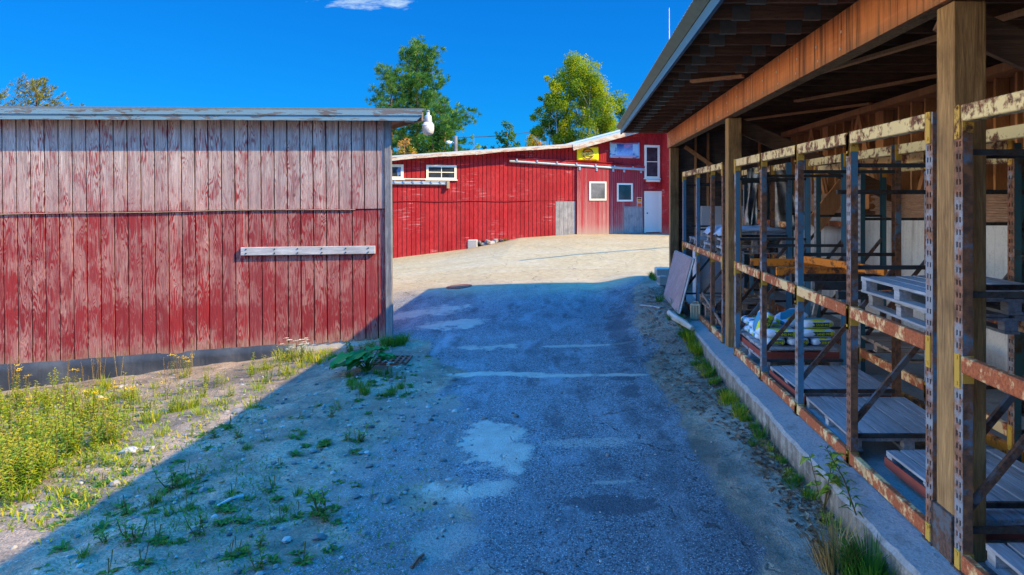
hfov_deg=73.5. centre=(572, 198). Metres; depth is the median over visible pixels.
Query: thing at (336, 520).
rosette weed
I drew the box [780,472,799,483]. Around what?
kerb weed
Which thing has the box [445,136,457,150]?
utility pole
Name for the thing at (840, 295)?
loose beam
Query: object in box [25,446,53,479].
leafy weed
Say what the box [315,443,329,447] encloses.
rosette weed
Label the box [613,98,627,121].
leafy tree
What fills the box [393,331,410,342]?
grass tuft
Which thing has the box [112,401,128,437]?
leafy weed
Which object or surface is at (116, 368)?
dry stalk
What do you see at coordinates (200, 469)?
leafy weed
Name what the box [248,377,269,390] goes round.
grass tuft
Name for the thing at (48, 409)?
leafy weed
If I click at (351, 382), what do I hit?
grass tuft
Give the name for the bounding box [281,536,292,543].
stone
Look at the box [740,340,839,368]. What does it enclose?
pallet
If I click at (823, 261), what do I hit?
loose beam
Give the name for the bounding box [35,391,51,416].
leafy weed
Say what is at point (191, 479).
rosette weed
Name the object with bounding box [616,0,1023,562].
lumber shed
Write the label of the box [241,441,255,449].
grass tuft
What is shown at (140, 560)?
rosette weed
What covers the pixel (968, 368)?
pallet rack
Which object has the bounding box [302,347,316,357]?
grass tuft
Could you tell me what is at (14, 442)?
leafy weed
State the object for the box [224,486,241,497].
grass tuft
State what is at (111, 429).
leafy weed
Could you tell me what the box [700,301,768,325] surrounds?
pallet
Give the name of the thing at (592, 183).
sliding door
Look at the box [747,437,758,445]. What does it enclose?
kerb weed
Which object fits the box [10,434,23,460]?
leafy weed
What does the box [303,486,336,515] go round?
leafy weed
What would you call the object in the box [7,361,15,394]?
dry stalk
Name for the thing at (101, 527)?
rosette weed
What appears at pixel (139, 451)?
leafy weed
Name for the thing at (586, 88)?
birch tree
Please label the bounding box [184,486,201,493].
rosette weed
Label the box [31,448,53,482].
leafy weed
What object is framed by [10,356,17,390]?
dry stalk
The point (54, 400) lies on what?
leafy weed
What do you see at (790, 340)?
sand mix bag
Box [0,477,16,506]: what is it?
leafy weed
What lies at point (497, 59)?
sky
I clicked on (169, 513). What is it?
grass tuft
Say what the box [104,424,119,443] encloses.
leafy weed
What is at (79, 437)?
leafy weed
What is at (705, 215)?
wallboard sheet
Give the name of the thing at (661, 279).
cinder block
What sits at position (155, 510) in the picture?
rosette weed
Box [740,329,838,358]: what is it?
pallet
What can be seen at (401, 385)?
grass tuft
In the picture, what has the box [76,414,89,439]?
leafy weed
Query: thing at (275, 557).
rosette weed
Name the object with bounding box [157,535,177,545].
grass tuft
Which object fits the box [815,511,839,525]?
kerb weed
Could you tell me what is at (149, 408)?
leafy weed
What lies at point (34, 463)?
leafy weed
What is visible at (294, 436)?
rosette weed
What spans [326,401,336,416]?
leafy weed
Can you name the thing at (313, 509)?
rosette weed
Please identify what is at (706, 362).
kerb weed
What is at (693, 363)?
kerb weed
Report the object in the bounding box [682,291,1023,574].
concrete pavement
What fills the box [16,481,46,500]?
grass tuft
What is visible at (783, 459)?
kerb weed
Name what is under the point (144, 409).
leafy weed
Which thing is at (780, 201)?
plastic sheet
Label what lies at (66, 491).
grass tuft
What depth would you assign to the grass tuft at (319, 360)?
10.73 m
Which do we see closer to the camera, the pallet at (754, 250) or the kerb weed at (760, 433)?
the kerb weed at (760, 433)
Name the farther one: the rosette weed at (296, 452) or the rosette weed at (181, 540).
the rosette weed at (296, 452)
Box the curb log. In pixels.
[667,310,694,330]
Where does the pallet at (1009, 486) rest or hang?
on the pallet rack at (851, 312)
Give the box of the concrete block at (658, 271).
[654,267,668,278]
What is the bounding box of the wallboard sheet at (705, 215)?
[701,206,742,246]
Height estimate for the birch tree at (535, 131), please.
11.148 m
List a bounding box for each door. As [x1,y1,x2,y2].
[577,167,608,233]
[609,169,643,233]
[646,193,659,231]
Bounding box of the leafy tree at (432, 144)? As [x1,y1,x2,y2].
[398,126,447,154]
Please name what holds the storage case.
on the concrete pavement
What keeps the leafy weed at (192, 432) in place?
on the ground at (510, 319)
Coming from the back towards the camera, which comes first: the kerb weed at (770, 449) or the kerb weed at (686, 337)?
the kerb weed at (686, 337)
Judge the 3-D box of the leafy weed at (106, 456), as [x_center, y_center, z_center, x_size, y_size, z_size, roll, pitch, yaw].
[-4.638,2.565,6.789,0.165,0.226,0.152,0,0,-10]
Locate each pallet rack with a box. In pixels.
[682,162,791,342]
[733,112,1023,545]
[743,174,840,314]
[814,140,1023,462]
[950,90,1023,574]
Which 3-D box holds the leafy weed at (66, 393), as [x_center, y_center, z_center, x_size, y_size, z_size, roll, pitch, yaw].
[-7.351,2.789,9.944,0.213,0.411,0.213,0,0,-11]
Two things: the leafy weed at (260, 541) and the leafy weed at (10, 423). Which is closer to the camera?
the leafy weed at (260, 541)
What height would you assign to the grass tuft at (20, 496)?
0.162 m
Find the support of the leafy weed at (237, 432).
on the ground at (510, 319)
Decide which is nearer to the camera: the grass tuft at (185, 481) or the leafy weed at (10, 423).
the grass tuft at (185, 481)
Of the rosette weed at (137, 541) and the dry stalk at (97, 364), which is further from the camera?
the dry stalk at (97, 364)
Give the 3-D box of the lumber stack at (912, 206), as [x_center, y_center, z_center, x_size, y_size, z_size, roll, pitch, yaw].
[5.096,0.110,10.337,0.208,0.372,2.312,0,0,0]
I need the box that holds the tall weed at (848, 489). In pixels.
[819,445,866,516]
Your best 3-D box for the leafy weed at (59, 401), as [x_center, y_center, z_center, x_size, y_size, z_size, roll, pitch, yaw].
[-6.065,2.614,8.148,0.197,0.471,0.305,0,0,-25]
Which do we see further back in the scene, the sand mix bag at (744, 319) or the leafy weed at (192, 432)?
the sand mix bag at (744, 319)
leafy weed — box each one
[0,386,29,416]
[0,388,10,420]
[0,406,26,439]
[0,415,21,442]
[0,419,6,477]
[0,428,36,484]
[0,433,22,469]
[0,439,10,470]
[0,449,11,498]
[0,450,39,505]
[0,459,18,493]
[0,467,7,499]
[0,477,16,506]
[1,449,21,484]
[1,454,24,491]
[2,398,23,428]
[3,400,15,428]
[3,418,24,451]
[6,427,18,453]
[7,432,25,455]
[8,373,19,409]
[8,440,22,483]
[8,456,40,490]
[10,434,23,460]
[11,387,22,408]
[13,443,44,476]
[15,450,35,485]
[16,412,27,438]
[18,395,38,430]
[19,387,28,407]
[19,447,42,489]
[19,458,38,489]
[20,440,38,471]
[21,412,50,442]
[21,429,35,457]
[22,441,30,475]
[22,449,43,477]
[23,389,41,437]
[23,423,37,449]
[24,431,54,477]
[25,413,50,450]
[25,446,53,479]
[31,380,39,403]
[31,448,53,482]
[32,438,45,462]
[33,442,44,479]
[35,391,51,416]
[36,401,66,438]
[37,396,47,413]
[37,432,57,453]
[38,410,66,467]
[40,418,53,455]
[41,395,60,422]
[41,445,58,475]
[42,385,50,410]
[42,398,54,433]
[43,418,70,461]
[45,367,61,400]
[45,388,59,411]
[46,425,59,456]
[48,372,61,397]
[50,404,61,441]
[53,385,62,403]
[56,397,68,432]
[59,395,78,454]
[59,413,72,442]
[59,413,76,456]
[62,376,71,403]
[63,419,80,443]
[64,377,81,402]
[65,384,83,417]
[65,395,71,413]
[66,410,78,436]
[67,435,83,455]
[68,456,81,477]
[70,418,86,449]
[71,477,88,503]
[75,401,88,421]
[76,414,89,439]
[78,404,91,427]
[78,448,94,464]
[85,417,101,445]
[88,422,99,450]
[89,385,116,410]
[89,386,99,415]
[89,405,101,429]
[89,427,99,443]
[90,442,98,461]
[93,530,113,543]
[96,406,108,434]
[97,412,113,444]
[97,416,117,440]
[99,404,122,439]
[100,445,112,465]
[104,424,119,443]
[108,395,128,421]
[110,404,117,419]
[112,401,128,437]
[116,508,152,542]
[120,373,135,408]
[121,405,131,427]
[122,444,131,464]
[129,392,136,410]
[134,450,152,466]
[135,441,144,454]
[138,395,148,415]
[144,397,152,415]
[145,487,161,505]
[150,465,182,493]
[167,391,179,412]
[171,477,180,488]
[177,388,189,409]
[181,509,209,538]
[188,423,194,435]
[194,462,206,475]
[201,371,207,385]
[209,427,218,437]
[232,424,243,438]
[242,542,271,570]
[254,523,266,547]
[258,358,265,379]
[261,366,269,383]
[267,367,273,381]
[271,346,282,366]
[274,352,282,374]
[277,354,292,378]
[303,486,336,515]
[317,510,330,521]
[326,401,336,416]
[340,429,352,441]
[344,340,352,350]
[356,424,369,441]
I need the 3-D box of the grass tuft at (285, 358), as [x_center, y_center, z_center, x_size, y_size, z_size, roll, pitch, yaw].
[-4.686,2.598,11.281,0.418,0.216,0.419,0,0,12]
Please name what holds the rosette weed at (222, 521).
on the ground at (510, 319)
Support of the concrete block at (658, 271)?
on the ground at (510, 319)
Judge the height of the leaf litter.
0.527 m
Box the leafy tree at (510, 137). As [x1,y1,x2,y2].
[495,120,520,148]
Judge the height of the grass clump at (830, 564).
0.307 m
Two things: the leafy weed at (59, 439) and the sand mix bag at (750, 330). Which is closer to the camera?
the leafy weed at (59, 439)
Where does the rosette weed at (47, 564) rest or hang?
on the ground at (510, 319)
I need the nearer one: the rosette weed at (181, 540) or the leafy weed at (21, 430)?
the rosette weed at (181, 540)
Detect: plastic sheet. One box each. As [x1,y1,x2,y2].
[744,167,759,225]
[775,170,794,229]
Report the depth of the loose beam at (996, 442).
6.11 m
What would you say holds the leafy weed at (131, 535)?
on the ground at (510, 319)
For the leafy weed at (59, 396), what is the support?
on the ground at (510, 319)
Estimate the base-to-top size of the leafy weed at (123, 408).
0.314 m
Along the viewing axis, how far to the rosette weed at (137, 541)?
4.95 m
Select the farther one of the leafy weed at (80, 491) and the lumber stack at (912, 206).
the lumber stack at (912, 206)
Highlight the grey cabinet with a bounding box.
[693,248,742,297]
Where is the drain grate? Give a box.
[369,355,412,365]
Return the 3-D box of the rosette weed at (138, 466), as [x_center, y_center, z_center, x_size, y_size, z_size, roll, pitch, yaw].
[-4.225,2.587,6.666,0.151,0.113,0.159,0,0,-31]
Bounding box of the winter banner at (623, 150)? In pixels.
[610,142,639,157]
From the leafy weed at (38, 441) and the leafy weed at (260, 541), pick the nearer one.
the leafy weed at (260, 541)
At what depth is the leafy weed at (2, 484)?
6.06 m
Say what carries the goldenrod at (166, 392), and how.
on the ground at (510, 319)
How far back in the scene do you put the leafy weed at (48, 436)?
7.10 m
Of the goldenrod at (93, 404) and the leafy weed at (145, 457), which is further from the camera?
the goldenrod at (93, 404)
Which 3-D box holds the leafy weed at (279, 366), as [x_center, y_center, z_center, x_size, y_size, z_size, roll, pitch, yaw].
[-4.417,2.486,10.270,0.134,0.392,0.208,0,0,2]
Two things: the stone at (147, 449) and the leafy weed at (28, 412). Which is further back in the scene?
the leafy weed at (28, 412)
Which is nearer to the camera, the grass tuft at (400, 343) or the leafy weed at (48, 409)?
the leafy weed at (48, 409)
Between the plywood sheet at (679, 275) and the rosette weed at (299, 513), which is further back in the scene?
the plywood sheet at (679, 275)
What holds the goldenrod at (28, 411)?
on the ground at (510, 319)
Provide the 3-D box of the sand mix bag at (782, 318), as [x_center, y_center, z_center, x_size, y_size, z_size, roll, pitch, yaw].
[2.978,1.618,9.275,0.428,0.123,0.314,-14,21,-28]
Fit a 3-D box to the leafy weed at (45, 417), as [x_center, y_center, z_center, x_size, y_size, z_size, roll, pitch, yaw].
[-6.232,2.651,8.172,0.273,0.429,0.296,0,0,33]
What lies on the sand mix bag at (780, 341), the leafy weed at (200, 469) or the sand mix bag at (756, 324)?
the sand mix bag at (756, 324)
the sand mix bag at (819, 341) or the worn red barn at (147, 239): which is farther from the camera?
the worn red barn at (147, 239)
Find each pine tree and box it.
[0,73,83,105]
[366,62,424,155]
[379,35,481,154]
[419,89,469,152]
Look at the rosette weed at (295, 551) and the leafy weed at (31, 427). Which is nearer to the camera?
the rosette weed at (295, 551)
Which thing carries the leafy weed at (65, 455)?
on the ground at (510, 319)
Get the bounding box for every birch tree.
[525,75,575,146]
[534,51,630,144]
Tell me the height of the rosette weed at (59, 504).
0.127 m
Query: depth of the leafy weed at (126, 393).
9.06 m
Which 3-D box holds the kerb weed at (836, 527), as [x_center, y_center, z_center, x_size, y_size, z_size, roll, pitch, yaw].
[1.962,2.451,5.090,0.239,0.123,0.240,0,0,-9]
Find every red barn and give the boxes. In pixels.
[0,106,424,391]
[392,129,668,257]
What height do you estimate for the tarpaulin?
0.187 m
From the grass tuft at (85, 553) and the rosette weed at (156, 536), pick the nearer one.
the grass tuft at (85, 553)
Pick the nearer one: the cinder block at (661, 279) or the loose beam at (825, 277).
the loose beam at (825, 277)
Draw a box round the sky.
[0,0,692,151]
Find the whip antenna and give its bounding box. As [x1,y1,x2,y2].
[669,9,669,38]
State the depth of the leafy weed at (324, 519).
5.27 m
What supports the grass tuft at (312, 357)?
on the ground at (510, 319)
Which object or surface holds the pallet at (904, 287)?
on the pallet at (1007, 324)
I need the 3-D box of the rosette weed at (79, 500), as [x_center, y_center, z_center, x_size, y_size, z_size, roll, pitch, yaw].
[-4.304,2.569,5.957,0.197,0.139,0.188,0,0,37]
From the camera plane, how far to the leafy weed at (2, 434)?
6.58 m
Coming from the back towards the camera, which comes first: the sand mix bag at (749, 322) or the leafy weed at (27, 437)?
the sand mix bag at (749, 322)
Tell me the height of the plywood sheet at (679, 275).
0.995 m
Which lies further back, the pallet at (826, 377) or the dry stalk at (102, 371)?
the dry stalk at (102, 371)
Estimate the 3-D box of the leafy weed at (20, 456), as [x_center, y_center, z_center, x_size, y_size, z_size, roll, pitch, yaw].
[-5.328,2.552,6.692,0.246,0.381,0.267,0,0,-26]
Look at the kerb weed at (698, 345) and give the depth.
10.83 m
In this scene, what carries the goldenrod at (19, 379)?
on the ground at (510, 319)
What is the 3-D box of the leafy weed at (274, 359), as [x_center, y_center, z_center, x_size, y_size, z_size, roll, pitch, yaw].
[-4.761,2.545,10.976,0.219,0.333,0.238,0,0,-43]
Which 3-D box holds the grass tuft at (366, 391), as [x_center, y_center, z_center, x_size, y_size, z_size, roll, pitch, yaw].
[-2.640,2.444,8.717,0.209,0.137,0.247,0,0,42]
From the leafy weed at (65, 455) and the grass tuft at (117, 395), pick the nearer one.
the leafy weed at (65, 455)
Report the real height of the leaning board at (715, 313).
0.397 m
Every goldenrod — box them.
[14,364,22,397]
[23,396,31,434]
[69,368,79,387]
[81,390,100,422]
[96,396,109,425]
[110,382,119,411]
[123,385,137,420]
[159,378,172,399]
[170,354,176,374]
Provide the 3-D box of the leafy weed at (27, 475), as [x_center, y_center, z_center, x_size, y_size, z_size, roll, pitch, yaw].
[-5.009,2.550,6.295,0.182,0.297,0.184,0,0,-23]
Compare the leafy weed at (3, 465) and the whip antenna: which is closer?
the leafy weed at (3, 465)
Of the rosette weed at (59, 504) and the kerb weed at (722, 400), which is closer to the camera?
the rosette weed at (59, 504)
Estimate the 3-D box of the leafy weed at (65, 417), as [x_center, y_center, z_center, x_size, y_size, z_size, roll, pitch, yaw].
[-5.333,2.420,7.273,0.376,0.678,0.242,0,0,35]
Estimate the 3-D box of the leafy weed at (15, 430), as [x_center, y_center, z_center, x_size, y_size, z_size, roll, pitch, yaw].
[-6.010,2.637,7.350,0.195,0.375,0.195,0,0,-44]
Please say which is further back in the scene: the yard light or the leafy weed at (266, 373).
the yard light
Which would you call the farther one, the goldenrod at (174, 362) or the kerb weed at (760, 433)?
the goldenrod at (174, 362)
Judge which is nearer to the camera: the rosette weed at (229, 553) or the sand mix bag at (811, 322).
the rosette weed at (229, 553)
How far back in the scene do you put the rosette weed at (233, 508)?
5.46 m
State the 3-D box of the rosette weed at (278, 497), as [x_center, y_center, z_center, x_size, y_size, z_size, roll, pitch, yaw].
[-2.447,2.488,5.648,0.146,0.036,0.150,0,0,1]
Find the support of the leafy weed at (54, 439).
on the ground at (510, 319)
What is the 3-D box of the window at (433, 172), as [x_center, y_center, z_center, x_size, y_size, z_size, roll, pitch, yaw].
[-5.989,-1.185,31.238,1.455,0.707,0.085,0,0,-19]
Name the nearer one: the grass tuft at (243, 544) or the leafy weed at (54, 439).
the grass tuft at (243, 544)
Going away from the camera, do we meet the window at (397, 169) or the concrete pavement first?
the concrete pavement
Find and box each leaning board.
[702,292,721,325]
[811,179,840,231]
[811,290,821,315]
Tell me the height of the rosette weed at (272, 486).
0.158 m
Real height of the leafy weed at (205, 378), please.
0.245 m
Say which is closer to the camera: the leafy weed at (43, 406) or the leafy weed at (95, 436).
the leafy weed at (95, 436)
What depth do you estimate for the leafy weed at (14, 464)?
6.44 m
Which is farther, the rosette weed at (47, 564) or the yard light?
the yard light
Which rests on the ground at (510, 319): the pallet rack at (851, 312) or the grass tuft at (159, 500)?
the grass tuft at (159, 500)
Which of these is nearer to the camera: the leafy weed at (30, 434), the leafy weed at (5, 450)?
the leafy weed at (5, 450)
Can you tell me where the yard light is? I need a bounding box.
[405,110,433,134]
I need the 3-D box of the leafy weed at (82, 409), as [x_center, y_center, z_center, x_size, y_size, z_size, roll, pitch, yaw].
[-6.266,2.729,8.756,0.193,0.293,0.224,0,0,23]
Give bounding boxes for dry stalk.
[0,411,12,442]
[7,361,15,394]
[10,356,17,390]
[72,391,82,426]
[90,353,99,379]
[100,359,105,382]
[101,398,109,451]
[113,350,124,386]
[190,338,192,374]
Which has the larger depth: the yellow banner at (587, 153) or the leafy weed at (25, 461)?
the yellow banner at (587, 153)
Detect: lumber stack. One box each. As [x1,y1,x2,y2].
[794,194,826,210]
[836,208,874,214]
[870,194,923,217]
[986,194,1006,221]
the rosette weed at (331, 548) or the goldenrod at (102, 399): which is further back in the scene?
the goldenrod at (102, 399)
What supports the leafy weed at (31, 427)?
on the ground at (510, 319)
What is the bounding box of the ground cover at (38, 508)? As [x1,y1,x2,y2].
[0,366,439,574]
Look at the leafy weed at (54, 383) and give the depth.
10.07 m
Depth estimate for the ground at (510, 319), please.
6.73 m
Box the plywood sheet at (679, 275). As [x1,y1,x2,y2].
[664,250,694,314]
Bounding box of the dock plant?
[328,345,395,370]
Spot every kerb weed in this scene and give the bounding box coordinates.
[654,294,665,301]
[678,327,692,336]
[680,332,694,341]
[688,340,702,353]
[688,359,696,365]
[697,356,709,366]
[699,367,715,378]
[704,362,716,374]
[707,376,717,385]
[714,391,741,406]
[715,392,736,403]
[729,399,750,416]
[739,410,753,420]
[744,418,759,427]
[747,422,769,439]
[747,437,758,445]
[764,443,777,452]
[778,455,787,464]
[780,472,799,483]
[783,477,801,489]
[787,470,803,483]
[799,483,820,500]
[800,490,813,500]
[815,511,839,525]
[825,517,845,534]
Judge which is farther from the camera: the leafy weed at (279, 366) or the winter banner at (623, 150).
the winter banner at (623, 150)
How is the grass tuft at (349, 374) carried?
on the ground at (510, 319)
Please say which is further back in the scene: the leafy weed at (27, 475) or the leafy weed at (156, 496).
the leafy weed at (27, 475)
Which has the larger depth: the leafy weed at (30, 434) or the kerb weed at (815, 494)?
the leafy weed at (30, 434)
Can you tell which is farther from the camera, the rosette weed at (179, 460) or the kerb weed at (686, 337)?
the kerb weed at (686, 337)
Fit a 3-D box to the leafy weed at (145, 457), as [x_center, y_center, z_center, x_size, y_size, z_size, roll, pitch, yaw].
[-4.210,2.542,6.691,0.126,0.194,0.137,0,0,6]
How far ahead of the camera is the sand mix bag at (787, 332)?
8.80 m
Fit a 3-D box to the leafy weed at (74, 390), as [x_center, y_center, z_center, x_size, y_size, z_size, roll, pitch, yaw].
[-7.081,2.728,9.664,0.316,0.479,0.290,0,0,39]
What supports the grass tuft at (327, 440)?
on the ground at (510, 319)
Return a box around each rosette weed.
[32,562,49,570]
[47,539,72,554]
[48,495,70,507]
[65,492,78,497]
[69,484,90,502]
[79,491,96,510]
[91,519,113,536]
[92,473,107,487]
[96,549,124,574]
[100,510,119,516]
[112,500,132,507]
[119,495,139,515]
[126,530,144,547]
[127,542,157,569]
[133,458,148,469]
[140,494,163,514]
[144,519,169,542]
[150,536,173,546]
[168,459,185,464]
[172,537,189,544]
[176,459,193,477]
[176,492,198,512]
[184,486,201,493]
[188,467,203,482]
[193,432,205,437]
[210,518,226,526]
[216,540,237,561]
[217,505,236,513]
[218,503,231,508]
[221,415,233,428]
[222,477,239,495]
[225,514,241,522]
[227,535,246,557]
[233,515,254,524]
[251,518,268,526]
[264,475,281,492]
[266,552,281,564]
[267,494,283,500]
[269,506,288,523]
[273,457,283,468]
[283,549,307,555]
[284,433,304,439]
[287,449,304,457]
[287,502,307,519]
[288,541,316,565]
[301,443,310,447]
[304,490,322,500]
[305,498,321,517]
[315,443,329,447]
[320,543,338,553]
[329,503,341,511]
[330,518,342,526]
[332,479,342,485]
[349,448,362,455]
[349,481,362,486]
[350,429,361,444]
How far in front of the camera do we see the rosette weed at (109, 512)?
5.54 m
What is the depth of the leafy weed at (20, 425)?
8.01 m
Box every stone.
[110,480,120,486]
[118,446,141,455]
[143,446,154,451]
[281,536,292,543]
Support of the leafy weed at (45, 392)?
on the ground at (510, 319)
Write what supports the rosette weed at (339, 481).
on the ground at (510, 319)
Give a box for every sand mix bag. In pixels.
[741,315,756,323]
[746,319,775,326]
[747,327,752,333]
[752,310,773,335]
[752,331,759,338]
[759,337,784,345]
[767,327,794,337]
[771,322,782,326]
[774,308,807,326]
[784,337,808,344]
[804,317,833,327]
[804,328,834,336]
[806,337,830,345]
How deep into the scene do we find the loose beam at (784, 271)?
7.98 m
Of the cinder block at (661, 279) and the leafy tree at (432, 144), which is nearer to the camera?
the cinder block at (661, 279)
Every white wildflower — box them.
[282,338,292,359]
[295,339,306,360]
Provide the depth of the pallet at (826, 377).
7.73 m
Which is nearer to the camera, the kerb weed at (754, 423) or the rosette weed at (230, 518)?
the rosette weed at (230, 518)
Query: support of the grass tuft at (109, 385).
on the ground at (510, 319)
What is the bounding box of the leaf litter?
[622,286,866,574]
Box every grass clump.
[792,512,881,574]
[816,526,899,574]
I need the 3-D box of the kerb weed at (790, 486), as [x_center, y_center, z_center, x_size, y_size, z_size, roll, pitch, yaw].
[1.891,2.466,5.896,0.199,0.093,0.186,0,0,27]
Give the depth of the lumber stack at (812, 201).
14.20 m
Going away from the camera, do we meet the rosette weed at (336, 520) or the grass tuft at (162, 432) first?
the rosette weed at (336, 520)
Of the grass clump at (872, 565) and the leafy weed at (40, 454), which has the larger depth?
the leafy weed at (40, 454)
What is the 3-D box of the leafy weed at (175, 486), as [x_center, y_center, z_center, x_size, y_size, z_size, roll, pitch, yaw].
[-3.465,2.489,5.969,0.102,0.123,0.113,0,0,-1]
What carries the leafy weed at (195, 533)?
on the ground at (510, 319)
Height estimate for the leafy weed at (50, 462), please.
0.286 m
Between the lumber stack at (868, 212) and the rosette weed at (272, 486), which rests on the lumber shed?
the lumber stack at (868, 212)
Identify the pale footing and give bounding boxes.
[468,240,477,248]
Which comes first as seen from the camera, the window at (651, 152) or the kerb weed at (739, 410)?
the kerb weed at (739, 410)
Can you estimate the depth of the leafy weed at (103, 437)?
7.56 m
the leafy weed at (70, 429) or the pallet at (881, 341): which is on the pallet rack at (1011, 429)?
the pallet at (881, 341)
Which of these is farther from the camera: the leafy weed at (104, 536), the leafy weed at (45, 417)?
the leafy weed at (45, 417)
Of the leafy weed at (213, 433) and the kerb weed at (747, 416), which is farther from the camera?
the kerb weed at (747, 416)
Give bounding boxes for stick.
[217,494,243,505]
[410,553,424,568]
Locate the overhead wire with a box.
[457,128,545,137]
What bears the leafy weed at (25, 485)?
on the ground at (510, 319)
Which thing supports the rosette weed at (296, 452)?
on the ground at (510, 319)
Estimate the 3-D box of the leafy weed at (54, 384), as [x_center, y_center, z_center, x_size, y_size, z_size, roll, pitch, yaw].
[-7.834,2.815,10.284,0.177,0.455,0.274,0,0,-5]
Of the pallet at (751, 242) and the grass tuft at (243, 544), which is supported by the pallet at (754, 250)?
the pallet at (751, 242)
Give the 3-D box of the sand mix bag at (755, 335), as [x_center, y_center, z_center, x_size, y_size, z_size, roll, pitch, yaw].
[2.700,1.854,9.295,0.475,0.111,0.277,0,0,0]
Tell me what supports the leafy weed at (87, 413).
on the ground at (510, 319)
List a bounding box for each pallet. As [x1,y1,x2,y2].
[689,236,709,245]
[699,293,769,310]
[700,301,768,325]
[703,241,785,253]
[706,227,785,237]
[706,234,785,245]
[715,319,721,331]
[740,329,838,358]
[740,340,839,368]
[769,365,890,404]
[806,396,925,450]
[861,275,1023,314]
[861,332,923,362]
[868,291,1023,333]
[884,449,1023,539]
[985,543,1023,574]
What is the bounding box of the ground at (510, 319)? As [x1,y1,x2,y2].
[0,233,856,574]
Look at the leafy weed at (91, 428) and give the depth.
7.63 m
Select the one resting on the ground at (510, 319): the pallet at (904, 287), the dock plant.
the dock plant
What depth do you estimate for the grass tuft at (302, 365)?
10.58 m
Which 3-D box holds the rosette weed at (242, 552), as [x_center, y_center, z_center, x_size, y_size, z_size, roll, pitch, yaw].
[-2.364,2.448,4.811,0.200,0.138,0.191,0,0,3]
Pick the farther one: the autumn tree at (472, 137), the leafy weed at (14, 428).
the autumn tree at (472, 137)
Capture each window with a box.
[392,164,404,179]
[425,165,457,180]
[644,145,660,178]
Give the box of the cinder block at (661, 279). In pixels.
[657,275,666,284]
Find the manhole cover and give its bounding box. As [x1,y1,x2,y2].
[446,284,471,288]
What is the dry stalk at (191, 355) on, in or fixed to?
on the ground at (510, 319)
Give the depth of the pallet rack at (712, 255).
11.46 m
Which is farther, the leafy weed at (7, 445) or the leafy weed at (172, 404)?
the leafy weed at (172, 404)
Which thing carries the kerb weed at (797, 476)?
on the ground at (510, 319)
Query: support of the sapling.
on the ground at (510, 319)
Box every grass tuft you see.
[1,482,40,504]
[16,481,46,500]
[49,478,74,496]
[69,543,93,558]
[90,386,107,395]
[96,374,115,386]
[97,377,116,390]
[107,390,123,400]
[134,409,157,423]
[140,408,163,423]
[148,381,159,389]
[148,494,164,503]
[151,423,172,436]
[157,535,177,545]
[158,504,178,516]
[165,395,186,411]
[173,476,196,487]
[177,370,188,378]
[181,392,205,406]
[184,399,197,408]
[185,405,208,415]
[208,395,229,406]
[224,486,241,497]
[234,540,252,555]
[241,396,262,409]
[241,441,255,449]
[245,363,262,374]
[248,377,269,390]
[256,358,277,369]
[272,347,291,361]
[278,501,293,512]
[279,363,302,375]
[280,350,294,362]
[287,485,307,496]
[295,356,310,368]
[297,426,308,435]
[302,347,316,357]
[308,349,322,363]
[310,352,327,364]
[321,346,336,357]
[322,437,332,445]
[344,370,355,377]
[347,376,360,385]
[347,381,358,389]
[352,378,364,386]
[356,386,373,395]
[358,381,370,391]
[378,337,393,346]
[383,390,392,397]
[386,333,401,346]
[386,388,397,395]
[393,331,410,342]
[393,336,407,345]
[393,381,406,388]
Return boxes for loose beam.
[750,258,826,266]
[776,267,862,275]
[790,274,881,280]
[804,256,886,275]
[812,281,892,289]
[835,291,887,299]
[836,190,1023,193]
[871,376,1023,461]
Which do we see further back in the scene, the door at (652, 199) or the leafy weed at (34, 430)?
the door at (652, 199)
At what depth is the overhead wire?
49.89 m
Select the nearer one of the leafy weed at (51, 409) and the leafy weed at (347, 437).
the leafy weed at (347, 437)
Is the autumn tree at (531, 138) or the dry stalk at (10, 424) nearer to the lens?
the dry stalk at (10, 424)
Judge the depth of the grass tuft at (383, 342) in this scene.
11.43 m
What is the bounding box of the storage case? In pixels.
[690,301,702,319]
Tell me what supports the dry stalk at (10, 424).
on the ground at (510, 319)
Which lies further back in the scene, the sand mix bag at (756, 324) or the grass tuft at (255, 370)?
the grass tuft at (255, 370)
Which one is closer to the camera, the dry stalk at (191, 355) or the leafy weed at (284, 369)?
the leafy weed at (284, 369)
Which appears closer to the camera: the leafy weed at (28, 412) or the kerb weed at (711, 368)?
the leafy weed at (28, 412)
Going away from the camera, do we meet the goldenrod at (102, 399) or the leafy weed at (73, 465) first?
the leafy weed at (73, 465)
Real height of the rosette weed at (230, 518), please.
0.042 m
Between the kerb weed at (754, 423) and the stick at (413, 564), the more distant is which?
the kerb weed at (754, 423)
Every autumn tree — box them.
[396,138,416,154]
[468,134,480,149]
[525,133,545,146]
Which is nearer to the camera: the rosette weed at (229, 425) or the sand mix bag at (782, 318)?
the rosette weed at (229, 425)
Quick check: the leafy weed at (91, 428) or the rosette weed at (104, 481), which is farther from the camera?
the leafy weed at (91, 428)
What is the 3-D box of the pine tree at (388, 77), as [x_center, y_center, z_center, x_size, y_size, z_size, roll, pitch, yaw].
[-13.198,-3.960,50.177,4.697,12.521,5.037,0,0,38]
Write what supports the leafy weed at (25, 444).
on the ground at (510, 319)
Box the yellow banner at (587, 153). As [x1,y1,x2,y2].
[577,147,597,160]
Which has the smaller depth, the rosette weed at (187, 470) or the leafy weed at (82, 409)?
the rosette weed at (187, 470)
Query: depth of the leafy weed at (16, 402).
9.39 m
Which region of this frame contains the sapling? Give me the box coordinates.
[799,451,847,509]
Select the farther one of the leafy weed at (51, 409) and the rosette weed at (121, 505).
the leafy weed at (51, 409)
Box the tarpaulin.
[702,224,792,236]

